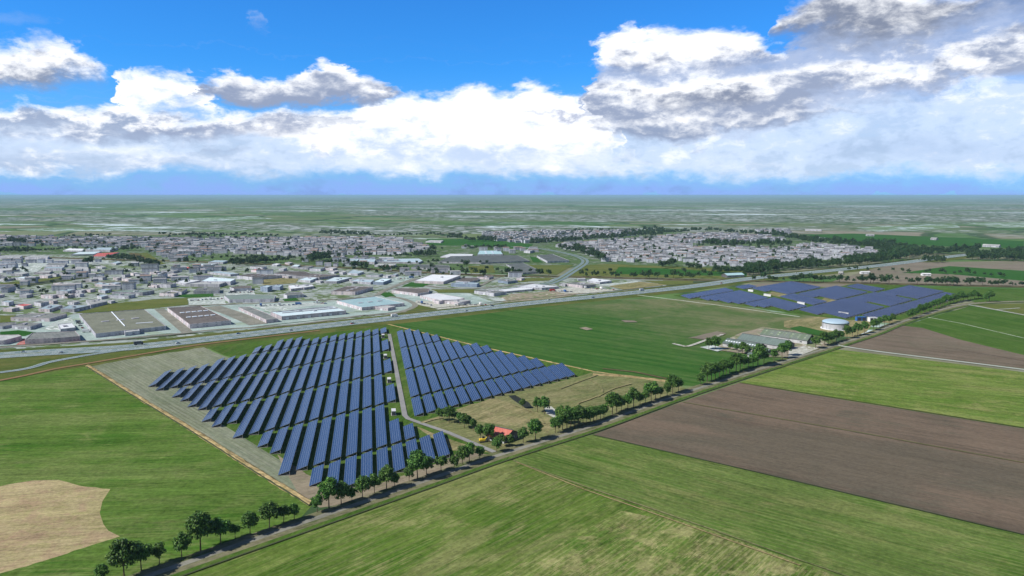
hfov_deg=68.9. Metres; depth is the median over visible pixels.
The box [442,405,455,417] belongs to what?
broadleaf tree
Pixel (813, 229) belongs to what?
shed
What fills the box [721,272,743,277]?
shed
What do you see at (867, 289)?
solar table
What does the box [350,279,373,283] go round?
industrial hall
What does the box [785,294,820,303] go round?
solar table
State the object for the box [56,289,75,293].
industrial hall
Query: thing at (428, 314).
edge line
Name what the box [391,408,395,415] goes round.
transformer cabin
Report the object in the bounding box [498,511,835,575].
striped crop
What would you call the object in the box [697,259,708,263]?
house
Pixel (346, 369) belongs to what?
solar table
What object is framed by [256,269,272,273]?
house
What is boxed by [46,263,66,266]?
industrial hall
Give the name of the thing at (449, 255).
industrial hall
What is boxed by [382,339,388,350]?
solar table
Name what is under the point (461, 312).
edge line
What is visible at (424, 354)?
solar table
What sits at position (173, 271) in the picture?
industrial hall
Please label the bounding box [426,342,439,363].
solar table
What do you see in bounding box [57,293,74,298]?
industrial hall
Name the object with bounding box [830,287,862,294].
solar table
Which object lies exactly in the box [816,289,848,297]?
solar table
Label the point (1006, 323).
field
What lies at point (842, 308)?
solar table
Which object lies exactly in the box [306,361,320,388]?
solar table
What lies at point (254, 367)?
solar table
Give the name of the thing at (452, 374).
solar table
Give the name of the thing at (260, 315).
industrial hall
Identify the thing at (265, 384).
solar table
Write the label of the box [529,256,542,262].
grass
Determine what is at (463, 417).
broadleaf tree
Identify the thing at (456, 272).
house
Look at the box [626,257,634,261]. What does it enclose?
house
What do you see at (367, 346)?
solar table
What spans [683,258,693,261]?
house
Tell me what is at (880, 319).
broadleaf tree
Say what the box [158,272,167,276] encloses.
house
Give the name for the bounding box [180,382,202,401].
solar table
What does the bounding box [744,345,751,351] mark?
broadleaf tree
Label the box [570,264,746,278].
field
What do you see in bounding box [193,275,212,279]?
house
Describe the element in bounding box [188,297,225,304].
concrete yard
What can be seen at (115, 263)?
industrial hall
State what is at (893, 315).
broadleaf tree
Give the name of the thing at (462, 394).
solar table
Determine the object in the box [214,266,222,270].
house
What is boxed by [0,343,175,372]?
slip road
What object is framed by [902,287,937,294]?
solar table
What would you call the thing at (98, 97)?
sky
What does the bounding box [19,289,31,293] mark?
house
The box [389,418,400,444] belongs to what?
solar table
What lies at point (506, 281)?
industrial hall
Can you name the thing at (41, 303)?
industrial hall
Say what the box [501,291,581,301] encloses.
dirt yard
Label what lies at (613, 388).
wheel track
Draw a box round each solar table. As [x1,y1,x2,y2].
[148,369,171,386]
[155,367,184,390]
[169,365,196,388]
[171,385,188,397]
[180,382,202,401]
[183,363,208,385]
[187,380,215,407]
[197,357,224,383]
[198,377,228,410]
[201,407,218,421]
[210,356,234,380]
[211,403,233,427]
[212,375,240,407]
[222,354,246,378]
[227,373,252,404]
[227,401,247,423]
[232,398,261,438]
[235,352,257,376]
[241,371,264,401]
[247,351,266,374]
[249,395,274,434]
[251,346,261,353]
[254,369,276,398]
[257,429,273,447]
[259,349,277,372]
[262,344,271,351]
[264,392,288,430]
[268,367,287,396]
[270,348,287,370]
[270,426,288,453]
[272,339,283,350]
[278,423,303,475]
[280,390,300,427]
[281,365,298,393]
[282,338,292,348]
[282,346,297,368]
[292,336,302,347]
[293,345,307,366]
[294,363,309,391]
[295,387,313,423]
[296,419,317,470]
[302,338,309,345]
[304,343,316,364]
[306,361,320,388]
[309,385,325,420]
[309,464,323,486]
[311,337,318,344]
[313,416,331,465]
[314,342,325,362]
[318,360,330,386]
[321,336,327,342]
[323,383,336,417]
[325,340,335,360]
[327,459,340,480]
[330,334,336,341]
[330,358,341,383]
[330,413,345,461]
[335,339,343,359]
[337,380,348,414]
[339,333,344,340]
[341,356,350,381]
[344,455,356,487]
[345,338,352,356]
[346,410,358,456]
[347,332,353,338]
[350,378,359,411]
[352,355,360,379]
[354,336,361,355]
[356,331,361,337]
[361,407,371,452]
[361,451,372,477]
[363,353,370,377]
[363,376,371,408]
[364,330,369,336]
[364,335,370,354]
[373,334,379,352]
[373,351,381,375]
[374,374,383,405]
[375,404,386,448]
[377,447,388,476]
[380,327,386,333]
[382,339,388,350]
[383,359,391,373]
[386,383,395,402]
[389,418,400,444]
[391,442,404,472]
[397,330,406,347]
[401,346,411,369]
[403,423,414,440]
[405,329,414,345]
[405,368,418,397]
[406,438,417,458]
[409,345,421,367]
[411,396,423,416]
[413,329,422,344]
[415,366,429,393]
[418,344,430,365]
[419,435,434,462]
[422,332,431,342]
[422,393,435,413]
[424,364,440,391]
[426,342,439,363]
[431,334,439,341]
[433,431,449,457]
[434,341,448,361]
[434,362,451,389]
[434,391,446,408]
[442,339,457,359]
[443,360,461,387]
[444,388,458,406]
[452,341,466,358]
[452,359,471,384]
[455,386,469,404]
[461,357,481,382]
[463,344,474,355]
[465,383,480,401]
[469,355,490,380]
[471,342,483,354]
[475,381,490,398]
[478,353,499,378]
[481,345,491,353]
[485,379,501,395]
[486,352,509,375]
[494,377,510,393]
[495,350,517,373]
[504,375,520,390]
[506,353,526,371]
[513,372,530,388]
[518,355,535,369]
[521,370,539,386]
[530,358,543,367]
[530,369,548,383]
[539,366,557,381]
[547,364,566,379]
[555,363,574,377]
[704,296,719,300]
[709,295,732,302]
[713,294,742,303]
[716,294,746,303]
[720,293,748,301]
[724,292,753,301]
[727,292,757,300]
[731,291,760,299]
[734,291,763,299]
[738,290,767,298]
[745,302,758,306]
[750,301,767,307]
[752,287,768,291]
[753,301,770,306]
[758,300,791,310]
[760,286,789,293]
[762,299,796,309]
[764,286,793,293]
[764,298,799,308]
[766,285,797,292]
[768,298,803,307]
[771,284,800,291]
[772,284,803,291]
[772,297,806,306]
[776,283,805,290]
[778,283,808,290]
[780,295,816,304]
[782,282,811,289]
[784,282,814,288]
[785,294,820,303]
[788,281,817,288]
[788,294,822,302]
[789,281,820,288]
[792,293,826,302]
[799,292,816,297]
[799,308,820,314]
[805,307,823,313]
[807,291,839,299]
[808,306,849,318]
[809,291,842,298]
[811,305,852,317]
[812,290,844,297]
[814,305,856,316]
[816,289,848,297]
[818,289,851,296]
[818,304,859,315]
[821,288,852,295]
[822,303,862,313]
[823,288,856,295]
[825,302,865,313]
[827,287,859,294]
[827,302,869,312]
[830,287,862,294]
[831,301,871,310]
[832,286,864,293]
[835,300,874,310]
[836,286,866,293]
[838,300,878,309]
[840,299,881,308]
[844,298,883,308]
[846,285,876,291]
[855,296,893,305]
[856,296,896,304]
[857,284,884,289]
[860,295,898,303]
[862,313,879,316]
[863,294,901,303]
[865,294,904,302]
[868,293,906,302]
[871,293,909,301]
[873,292,912,299]
[879,291,898,295]
[884,291,920,298]
[887,290,922,297]
[890,289,924,297]
[891,289,928,296]
[895,288,929,294]
[896,288,931,295]
[899,287,934,294]
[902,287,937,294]
[904,286,938,293]
[907,286,941,292]
[908,285,942,291]
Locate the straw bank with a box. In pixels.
[86,365,311,504]
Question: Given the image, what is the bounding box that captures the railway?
[0,255,1023,287]
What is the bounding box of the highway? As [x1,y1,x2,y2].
[0,248,1022,357]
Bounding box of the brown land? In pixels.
[129,253,152,263]
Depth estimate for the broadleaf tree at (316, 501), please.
352.79 m
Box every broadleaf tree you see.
[84,257,92,261]
[93,563,109,575]
[105,538,139,575]
[134,540,153,570]
[152,542,166,563]
[172,531,191,556]
[184,510,214,550]
[209,516,231,543]
[229,524,240,537]
[240,511,258,533]
[257,501,279,527]
[277,504,290,522]
[288,503,299,519]
[306,253,312,262]
[310,494,323,511]
[317,476,337,507]
[333,481,350,503]
[347,487,355,497]
[354,475,370,497]
[369,473,381,492]
[378,464,395,488]
[390,473,400,486]
[403,467,414,476]
[406,449,428,478]
[420,456,433,474]
[434,455,448,465]
[435,407,443,416]
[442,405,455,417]
[449,455,458,469]
[455,445,468,464]
[458,413,469,427]
[464,442,475,461]
[469,418,476,426]
[474,424,482,437]
[474,446,484,458]
[483,423,494,435]
[491,437,501,451]
[496,434,506,446]
[506,433,514,442]
[517,426,529,442]
[519,398,525,407]
[527,418,543,439]
[532,396,542,411]
[537,396,550,413]
[550,416,561,432]
[555,405,564,415]
[556,410,568,429]
[560,405,575,427]
[571,408,582,426]
[572,405,587,425]
[585,406,596,421]
[585,408,592,423]
[592,406,597,421]
[598,405,605,418]
[601,404,608,417]
[604,391,620,414]
[616,393,624,412]
[623,393,632,408]
[628,387,640,406]
[642,389,650,402]
[643,381,659,400]
[662,383,671,395]
[665,374,680,393]
[670,269,676,277]
[676,378,683,390]
[696,373,704,384]
[700,362,715,381]
[704,337,712,345]
[710,335,721,348]
[710,363,717,379]
[714,362,721,378]
[717,361,723,376]
[720,359,727,375]
[727,358,734,372]
[730,352,742,369]
[739,341,747,353]
[740,353,746,369]
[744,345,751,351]
[745,265,752,273]
[746,356,752,367]
[749,353,758,361]
[751,343,767,365]
[760,271,768,276]
[769,262,778,272]
[770,349,777,356]
[776,343,787,358]
[785,340,792,355]
[810,336,820,347]
[819,331,829,345]
[833,329,840,341]
[842,324,851,333]
[852,322,863,334]
[861,321,868,332]
[867,272,876,282]
[869,319,877,328]
[877,317,883,326]
[882,315,887,324]
[890,313,895,321]
[901,250,908,256]
[905,310,912,315]
[907,248,914,253]
[910,308,916,317]
[917,304,924,311]
[950,276,957,285]
[951,293,957,302]
[956,291,965,300]
[963,278,971,283]
[972,290,978,298]
[985,290,994,301]
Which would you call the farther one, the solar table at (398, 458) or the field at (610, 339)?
the field at (610, 339)
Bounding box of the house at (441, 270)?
[431,268,447,272]
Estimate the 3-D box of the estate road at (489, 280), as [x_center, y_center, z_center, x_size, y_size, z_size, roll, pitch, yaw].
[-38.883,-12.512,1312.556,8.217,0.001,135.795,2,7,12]
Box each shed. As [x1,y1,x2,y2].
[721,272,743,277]
[805,229,821,230]
[920,273,930,275]
[982,244,1000,247]
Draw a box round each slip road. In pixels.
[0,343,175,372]
[0,346,122,356]
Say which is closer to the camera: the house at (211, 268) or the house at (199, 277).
the house at (199, 277)
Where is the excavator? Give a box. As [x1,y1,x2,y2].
[479,435,492,442]
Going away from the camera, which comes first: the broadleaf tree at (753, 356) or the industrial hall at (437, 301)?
the broadleaf tree at (753, 356)
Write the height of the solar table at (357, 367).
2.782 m
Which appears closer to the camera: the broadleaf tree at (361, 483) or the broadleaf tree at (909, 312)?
the broadleaf tree at (361, 483)
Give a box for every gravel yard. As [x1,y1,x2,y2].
[205,306,265,324]
[701,345,725,350]
[788,346,817,357]
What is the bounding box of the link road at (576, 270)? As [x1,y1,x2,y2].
[511,246,588,287]
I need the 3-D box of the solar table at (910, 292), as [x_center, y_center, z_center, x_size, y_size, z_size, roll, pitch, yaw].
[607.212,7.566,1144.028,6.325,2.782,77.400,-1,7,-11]
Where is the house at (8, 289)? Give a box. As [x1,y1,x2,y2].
[1,285,15,292]
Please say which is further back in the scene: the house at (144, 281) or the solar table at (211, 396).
the house at (144, 281)
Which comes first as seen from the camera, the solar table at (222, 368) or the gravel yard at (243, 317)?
the solar table at (222, 368)
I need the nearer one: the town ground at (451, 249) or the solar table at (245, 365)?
the solar table at (245, 365)
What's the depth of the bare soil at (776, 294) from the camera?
1135.40 m
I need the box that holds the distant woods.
[0,225,1023,295]
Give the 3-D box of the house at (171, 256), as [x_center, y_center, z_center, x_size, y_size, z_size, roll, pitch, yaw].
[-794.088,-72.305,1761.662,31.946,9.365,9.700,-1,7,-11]
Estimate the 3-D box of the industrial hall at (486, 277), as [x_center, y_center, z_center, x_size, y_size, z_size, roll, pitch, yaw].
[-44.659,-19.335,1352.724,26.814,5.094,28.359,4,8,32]
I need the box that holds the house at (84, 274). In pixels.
[76,271,87,277]
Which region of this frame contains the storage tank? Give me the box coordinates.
[820,318,848,330]
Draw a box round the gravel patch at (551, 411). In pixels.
[545,406,554,416]
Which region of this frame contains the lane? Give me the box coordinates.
[143,301,1018,575]
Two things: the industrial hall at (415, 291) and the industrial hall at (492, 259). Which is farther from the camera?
the industrial hall at (492, 259)
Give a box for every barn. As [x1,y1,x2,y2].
[722,338,766,350]
[737,333,794,348]
[760,328,813,343]
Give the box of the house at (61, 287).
[51,284,76,290]
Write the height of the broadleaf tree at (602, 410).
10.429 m
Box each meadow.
[424,372,685,450]
[456,397,550,432]
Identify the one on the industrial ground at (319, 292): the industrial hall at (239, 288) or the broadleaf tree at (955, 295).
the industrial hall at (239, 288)
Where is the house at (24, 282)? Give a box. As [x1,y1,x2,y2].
[19,280,29,285]
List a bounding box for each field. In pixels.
[0,367,311,575]
[0,480,119,572]
[92,347,318,506]
[184,460,691,575]
[206,325,591,488]
[394,299,835,385]
[427,239,532,247]
[513,435,1023,575]
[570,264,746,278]
[594,383,1023,534]
[614,267,746,275]
[742,349,1023,427]
[784,317,870,336]
[806,234,1023,247]
[832,261,1023,285]
[848,326,1023,367]
[904,306,1023,354]
[905,266,1023,280]
[925,287,1023,301]
[979,303,1023,313]
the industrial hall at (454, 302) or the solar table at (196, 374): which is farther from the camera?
the industrial hall at (454, 302)
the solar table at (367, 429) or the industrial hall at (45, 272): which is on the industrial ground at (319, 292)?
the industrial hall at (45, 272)
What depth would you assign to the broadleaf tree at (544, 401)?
512.23 m
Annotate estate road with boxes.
[0,311,405,347]
[75,278,170,281]
[155,308,191,332]
[188,296,372,305]
[375,279,415,294]
[389,296,417,313]
[425,283,530,288]
[480,277,498,284]
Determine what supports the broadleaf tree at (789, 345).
on the farm yard at (758, 331)
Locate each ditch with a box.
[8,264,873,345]
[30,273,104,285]
[86,366,309,504]
[181,302,1015,575]
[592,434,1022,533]
[603,368,666,378]
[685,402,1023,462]
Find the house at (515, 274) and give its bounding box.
[508,271,521,276]
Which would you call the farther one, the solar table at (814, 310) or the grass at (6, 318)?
the solar table at (814, 310)
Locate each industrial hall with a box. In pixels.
[0,255,22,258]
[0,268,19,272]
[0,277,14,281]
[0,322,15,328]
[0,334,21,344]
[1,300,13,305]
[3,307,19,311]
[10,313,66,321]
[11,272,28,275]
[12,323,41,329]
[15,276,39,279]
[15,304,32,308]
[19,293,32,297]
[25,255,49,259]
[25,331,79,343]
[34,270,52,273]
[34,301,48,306]
[38,304,62,311]
[40,274,52,277]
[41,294,57,298]
[44,267,63,270]
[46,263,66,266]
[49,299,57,303]
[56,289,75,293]
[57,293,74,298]
[58,323,75,331]
[61,305,90,311]
[63,248,83,251]
[67,301,79,304]
[71,251,101,255]
[75,267,89,270]
[75,292,83,296]
[76,289,85,292]
[79,309,165,337]
[83,278,98,281]
[85,247,117,251]
[85,288,95,292]
[86,299,106,307]
[92,252,119,257]
[93,276,106,279]
[94,282,109,286]
[97,295,107,298]
[98,288,111,292]
[109,294,135,298]
[110,282,120,284]
[111,261,121,264]
[112,290,154,295]
[113,276,121,280]
[124,329,139,335]
[148,284,158,287]
[159,283,175,287]
[159,291,178,296]
[161,270,178,272]
[167,306,230,328]
[170,288,186,294]
[176,280,200,285]
[185,282,225,286]
[193,287,219,293]
[201,277,235,284]
[208,260,227,263]
[208,271,238,275]
[224,294,275,302]
[230,286,250,291]
[237,273,281,279]
[238,307,277,322]
[250,266,266,268]
[260,285,271,291]
[271,306,345,319]
[272,284,282,289]
[274,271,310,275]
[283,292,303,298]
[288,285,302,290]
[292,274,339,279]
[298,266,312,269]
[298,277,317,282]
[299,284,313,289]
[309,267,324,270]
[324,277,351,283]
[325,267,336,270]
[331,286,372,294]
[337,296,403,310]
[347,270,363,275]
[348,258,375,264]
[349,278,372,283]
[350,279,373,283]
[366,274,382,276]
[373,278,391,284]
[374,264,396,266]
[375,305,395,310]
[382,258,422,263]
[392,288,429,295]
[411,265,449,270]
[414,274,460,283]
[420,293,463,302]
[426,240,442,242]
[434,299,442,303]
[439,255,529,263]
[440,254,472,257]
[445,299,470,304]
[451,282,479,286]
[456,277,478,281]
[474,289,505,295]
[477,251,502,255]
[477,276,493,279]
[498,279,517,283]
[499,287,532,292]
[506,263,538,273]
[518,284,558,289]
[537,254,568,262]
[566,282,595,287]
[587,278,611,283]
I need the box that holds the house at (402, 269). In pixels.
[399,267,409,273]
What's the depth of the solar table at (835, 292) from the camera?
1139.25 m
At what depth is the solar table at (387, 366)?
652.69 m
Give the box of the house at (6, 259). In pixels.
[2,258,12,260]
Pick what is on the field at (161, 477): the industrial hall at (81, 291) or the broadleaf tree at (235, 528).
the broadleaf tree at (235, 528)
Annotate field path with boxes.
[837,345,1023,369]
[972,305,1023,314]
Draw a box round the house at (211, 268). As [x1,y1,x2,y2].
[201,266,213,270]
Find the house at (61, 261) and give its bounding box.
[54,260,68,263]
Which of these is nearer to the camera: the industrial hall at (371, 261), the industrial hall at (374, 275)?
the industrial hall at (374, 275)
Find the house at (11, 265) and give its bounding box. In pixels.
[8,263,17,267]
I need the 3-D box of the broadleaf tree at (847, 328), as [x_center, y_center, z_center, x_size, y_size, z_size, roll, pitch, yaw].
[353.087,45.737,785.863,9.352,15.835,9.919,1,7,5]
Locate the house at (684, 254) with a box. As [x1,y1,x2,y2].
[677,253,686,256]
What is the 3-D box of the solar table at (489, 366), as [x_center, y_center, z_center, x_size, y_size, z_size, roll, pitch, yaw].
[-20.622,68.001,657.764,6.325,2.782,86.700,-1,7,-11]
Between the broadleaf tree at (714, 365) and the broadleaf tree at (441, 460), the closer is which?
the broadleaf tree at (441, 460)
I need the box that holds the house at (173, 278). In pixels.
[171,276,188,280]
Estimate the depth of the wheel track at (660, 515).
349.84 m
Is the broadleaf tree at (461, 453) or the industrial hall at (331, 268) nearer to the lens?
the broadleaf tree at (461, 453)
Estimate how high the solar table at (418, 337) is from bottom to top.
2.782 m
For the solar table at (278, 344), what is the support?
on the field at (237, 350)
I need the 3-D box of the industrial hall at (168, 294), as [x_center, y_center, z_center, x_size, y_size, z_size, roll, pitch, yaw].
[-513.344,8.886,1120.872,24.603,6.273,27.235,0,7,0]
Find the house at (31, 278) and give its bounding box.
[24,276,37,282]
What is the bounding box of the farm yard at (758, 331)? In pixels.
[718,327,828,357]
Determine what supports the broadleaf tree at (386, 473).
on the lane verge at (227, 552)
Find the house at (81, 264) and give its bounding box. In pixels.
[75,262,88,266]
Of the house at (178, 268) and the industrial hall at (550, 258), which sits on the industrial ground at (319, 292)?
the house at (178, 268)
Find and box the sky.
[0,0,1023,196]
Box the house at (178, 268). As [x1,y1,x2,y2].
[173,267,181,271]
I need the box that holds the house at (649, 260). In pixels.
[646,258,652,262]
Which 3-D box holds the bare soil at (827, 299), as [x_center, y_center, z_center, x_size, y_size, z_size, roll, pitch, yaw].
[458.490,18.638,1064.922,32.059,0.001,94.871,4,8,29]
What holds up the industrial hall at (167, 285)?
on the industrial ground at (319, 292)
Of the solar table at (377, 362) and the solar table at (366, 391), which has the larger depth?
the solar table at (377, 362)
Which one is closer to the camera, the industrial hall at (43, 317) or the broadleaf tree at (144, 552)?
the broadleaf tree at (144, 552)
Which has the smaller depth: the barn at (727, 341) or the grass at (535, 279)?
the barn at (727, 341)
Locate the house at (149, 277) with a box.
[140,274,151,280]
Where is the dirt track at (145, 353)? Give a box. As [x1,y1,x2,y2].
[0,330,320,380]
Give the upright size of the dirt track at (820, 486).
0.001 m
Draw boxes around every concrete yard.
[0,260,108,272]
[15,339,85,345]
[44,317,73,329]
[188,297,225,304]
[225,291,254,294]
[254,302,322,311]
[389,276,414,283]
[415,300,490,309]
[488,298,505,300]
[555,287,615,292]
[600,281,637,285]
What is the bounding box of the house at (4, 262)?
[0,261,16,263]
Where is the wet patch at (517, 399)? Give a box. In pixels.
[509,395,532,407]
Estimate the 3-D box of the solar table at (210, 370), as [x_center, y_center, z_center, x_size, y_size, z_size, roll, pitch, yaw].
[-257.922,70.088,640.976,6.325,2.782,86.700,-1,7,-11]
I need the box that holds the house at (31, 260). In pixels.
[25,259,36,262]
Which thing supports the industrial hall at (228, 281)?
on the industrial ground at (319, 292)
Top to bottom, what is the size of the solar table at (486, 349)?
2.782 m
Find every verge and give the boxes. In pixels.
[0,250,990,378]
[129,301,1023,575]
[170,302,1011,575]
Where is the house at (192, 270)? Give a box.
[188,268,196,272]
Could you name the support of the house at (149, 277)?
on the industrial ground at (319, 292)
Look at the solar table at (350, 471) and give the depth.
405.19 m
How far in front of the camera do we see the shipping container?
897.51 m
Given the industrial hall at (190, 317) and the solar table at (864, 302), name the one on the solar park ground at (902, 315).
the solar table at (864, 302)
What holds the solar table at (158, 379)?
on the ground at (468, 216)
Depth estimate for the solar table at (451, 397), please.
551.09 m
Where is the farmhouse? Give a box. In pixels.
[485,426,518,443]
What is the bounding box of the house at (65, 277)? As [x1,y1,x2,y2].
[61,274,75,279]
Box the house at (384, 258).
[379,257,393,260]
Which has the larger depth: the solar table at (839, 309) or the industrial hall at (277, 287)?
the industrial hall at (277, 287)
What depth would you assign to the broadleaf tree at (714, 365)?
608.18 m
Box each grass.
[0,273,97,285]
[0,315,15,322]
[0,330,35,335]
[77,298,187,312]
[138,253,164,263]
[159,294,212,296]
[263,278,297,284]
[283,298,298,300]
[381,292,395,296]
[396,305,435,313]
[401,282,428,286]
[432,289,473,292]
[468,265,494,272]
[515,278,552,281]
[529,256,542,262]
[529,265,572,274]
[611,282,665,289]
[640,280,692,284]
[791,326,822,335]
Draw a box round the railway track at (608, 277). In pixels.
[50,257,1022,286]
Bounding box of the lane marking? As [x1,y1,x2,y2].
[7,260,923,356]
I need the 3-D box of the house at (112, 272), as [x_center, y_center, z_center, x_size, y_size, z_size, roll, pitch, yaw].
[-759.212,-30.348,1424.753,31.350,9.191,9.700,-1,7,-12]
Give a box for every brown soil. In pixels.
[277,453,485,507]
[417,427,490,452]
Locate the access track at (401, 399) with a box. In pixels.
[388,334,495,451]
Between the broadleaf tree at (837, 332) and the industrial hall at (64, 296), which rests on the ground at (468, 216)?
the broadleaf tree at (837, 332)
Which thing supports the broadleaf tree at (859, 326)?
on the tan field at (814, 323)
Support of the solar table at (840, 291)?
on the solar park ground at (902, 315)
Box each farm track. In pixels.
[421,417,442,422]
[672,334,723,346]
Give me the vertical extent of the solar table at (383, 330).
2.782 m
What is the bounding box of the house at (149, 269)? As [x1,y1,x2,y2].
[142,268,158,272]
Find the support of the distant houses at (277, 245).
on the town ground at (451, 249)
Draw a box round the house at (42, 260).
[37,258,45,262]
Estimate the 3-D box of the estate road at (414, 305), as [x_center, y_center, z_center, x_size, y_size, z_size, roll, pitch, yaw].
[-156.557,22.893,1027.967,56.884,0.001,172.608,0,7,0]
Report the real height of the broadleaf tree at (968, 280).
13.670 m
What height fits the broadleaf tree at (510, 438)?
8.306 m
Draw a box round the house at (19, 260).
[12,258,22,262]
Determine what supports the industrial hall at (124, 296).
on the industrial ground at (319, 292)
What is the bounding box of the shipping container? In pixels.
[855,316,866,320]
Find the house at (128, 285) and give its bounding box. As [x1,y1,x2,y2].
[122,282,135,289]
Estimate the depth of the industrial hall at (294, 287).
1194.53 m
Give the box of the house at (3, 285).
[0,284,19,289]
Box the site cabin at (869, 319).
[867,317,877,321]
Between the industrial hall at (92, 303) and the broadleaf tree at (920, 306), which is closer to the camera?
the broadleaf tree at (920, 306)
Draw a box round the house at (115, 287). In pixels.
[102,285,121,289]
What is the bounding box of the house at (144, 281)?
[128,278,147,283]
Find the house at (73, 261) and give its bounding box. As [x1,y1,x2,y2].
[71,259,82,263]
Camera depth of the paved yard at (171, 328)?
892.26 m
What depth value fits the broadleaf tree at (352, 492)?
365.98 m
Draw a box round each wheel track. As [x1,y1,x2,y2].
[512,404,544,422]
[513,460,848,575]
[517,462,799,564]
[560,375,595,388]
[577,379,602,404]
[597,383,632,396]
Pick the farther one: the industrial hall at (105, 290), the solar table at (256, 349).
the industrial hall at (105, 290)
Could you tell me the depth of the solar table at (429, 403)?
535.36 m
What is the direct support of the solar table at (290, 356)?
on the field at (237, 350)
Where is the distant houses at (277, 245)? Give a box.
[0,228,885,255]
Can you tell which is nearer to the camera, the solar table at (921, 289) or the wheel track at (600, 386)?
the wheel track at (600, 386)
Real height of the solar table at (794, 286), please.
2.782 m
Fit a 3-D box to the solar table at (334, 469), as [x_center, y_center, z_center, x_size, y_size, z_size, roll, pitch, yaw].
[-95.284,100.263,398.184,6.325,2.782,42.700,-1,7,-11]
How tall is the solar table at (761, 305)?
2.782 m
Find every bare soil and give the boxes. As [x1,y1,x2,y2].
[688,331,725,339]
[752,283,848,287]
[769,292,787,296]
[822,297,834,302]
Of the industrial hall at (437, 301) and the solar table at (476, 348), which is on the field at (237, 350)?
the solar table at (476, 348)
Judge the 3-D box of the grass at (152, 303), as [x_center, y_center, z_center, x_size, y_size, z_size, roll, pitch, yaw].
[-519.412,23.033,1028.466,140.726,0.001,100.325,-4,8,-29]
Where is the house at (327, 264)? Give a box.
[324,263,331,266]
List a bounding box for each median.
[8,255,958,354]
[527,247,585,284]
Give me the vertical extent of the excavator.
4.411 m
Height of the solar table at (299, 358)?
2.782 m
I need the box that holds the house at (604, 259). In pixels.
[601,257,608,261]
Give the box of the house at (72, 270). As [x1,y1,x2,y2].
[66,269,83,272]
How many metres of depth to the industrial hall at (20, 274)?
1397.52 m
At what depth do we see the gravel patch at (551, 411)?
521.45 m
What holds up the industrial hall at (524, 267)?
on the town ground at (451, 249)
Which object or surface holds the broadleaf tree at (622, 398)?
on the meadow at (572, 395)
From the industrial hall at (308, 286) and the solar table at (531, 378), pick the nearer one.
the solar table at (531, 378)
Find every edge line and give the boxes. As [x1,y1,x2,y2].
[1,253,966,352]
[3,261,913,355]
[4,254,965,354]
[7,256,959,357]
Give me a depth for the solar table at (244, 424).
497.43 m
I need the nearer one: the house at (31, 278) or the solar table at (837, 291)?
the solar table at (837, 291)
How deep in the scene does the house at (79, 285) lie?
1213.04 m
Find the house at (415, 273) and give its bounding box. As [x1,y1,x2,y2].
[405,270,421,275]
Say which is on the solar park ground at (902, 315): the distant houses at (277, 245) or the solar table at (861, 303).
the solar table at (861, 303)
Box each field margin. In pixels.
[388,324,644,377]
[593,373,666,381]
[641,295,799,316]
[739,382,1023,427]
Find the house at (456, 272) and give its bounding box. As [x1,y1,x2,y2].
[450,270,460,274]
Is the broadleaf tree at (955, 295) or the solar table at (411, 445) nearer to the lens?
the solar table at (411, 445)
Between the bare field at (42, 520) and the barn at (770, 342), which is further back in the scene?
the barn at (770, 342)
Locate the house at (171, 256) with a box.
[168,255,182,258]
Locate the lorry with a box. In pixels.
[133,341,142,344]
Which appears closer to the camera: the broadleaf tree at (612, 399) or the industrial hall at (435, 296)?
the broadleaf tree at (612, 399)
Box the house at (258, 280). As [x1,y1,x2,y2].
[252,277,263,283]
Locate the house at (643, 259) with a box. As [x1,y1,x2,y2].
[637,257,646,261]
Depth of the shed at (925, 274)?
1397.72 m
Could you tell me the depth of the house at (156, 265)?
1539.57 m
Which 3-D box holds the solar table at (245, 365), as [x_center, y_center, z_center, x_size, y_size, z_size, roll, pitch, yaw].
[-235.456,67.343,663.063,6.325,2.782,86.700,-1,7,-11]
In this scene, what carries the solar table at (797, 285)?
on the solar park ground at (902, 315)
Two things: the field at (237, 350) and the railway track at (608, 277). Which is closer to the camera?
the field at (237, 350)
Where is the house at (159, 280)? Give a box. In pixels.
[153,278,166,282]
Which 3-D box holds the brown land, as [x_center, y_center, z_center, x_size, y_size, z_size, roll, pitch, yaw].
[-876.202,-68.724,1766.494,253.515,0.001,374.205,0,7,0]
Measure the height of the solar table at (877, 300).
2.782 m
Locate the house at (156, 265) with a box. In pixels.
[140,263,158,268]
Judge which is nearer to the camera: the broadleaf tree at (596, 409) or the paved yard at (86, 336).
the broadleaf tree at (596, 409)
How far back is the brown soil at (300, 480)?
391.29 m
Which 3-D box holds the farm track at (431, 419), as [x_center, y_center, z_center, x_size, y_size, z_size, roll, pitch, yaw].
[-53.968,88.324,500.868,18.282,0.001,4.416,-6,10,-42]
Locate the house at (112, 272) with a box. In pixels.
[105,270,123,274]
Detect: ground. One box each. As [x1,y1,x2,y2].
[0,196,1023,534]
[0,230,894,271]
[0,252,665,349]
[18,228,121,230]
[180,216,265,220]
[674,283,975,320]
[860,223,958,230]
[969,222,1023,227]
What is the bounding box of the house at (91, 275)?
[89,273,96,277]
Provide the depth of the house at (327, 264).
1576.73 m
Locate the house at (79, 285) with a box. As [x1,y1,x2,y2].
[68,283,82,287]
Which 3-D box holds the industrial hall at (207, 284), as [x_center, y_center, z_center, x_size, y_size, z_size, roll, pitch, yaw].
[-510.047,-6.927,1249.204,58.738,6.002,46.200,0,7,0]
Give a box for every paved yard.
[0,309,165,347]
[160,301,321,333]
[320,293,493,320]
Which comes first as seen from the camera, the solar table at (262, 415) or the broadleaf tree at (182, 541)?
the broadleaf tree at (182, 541)

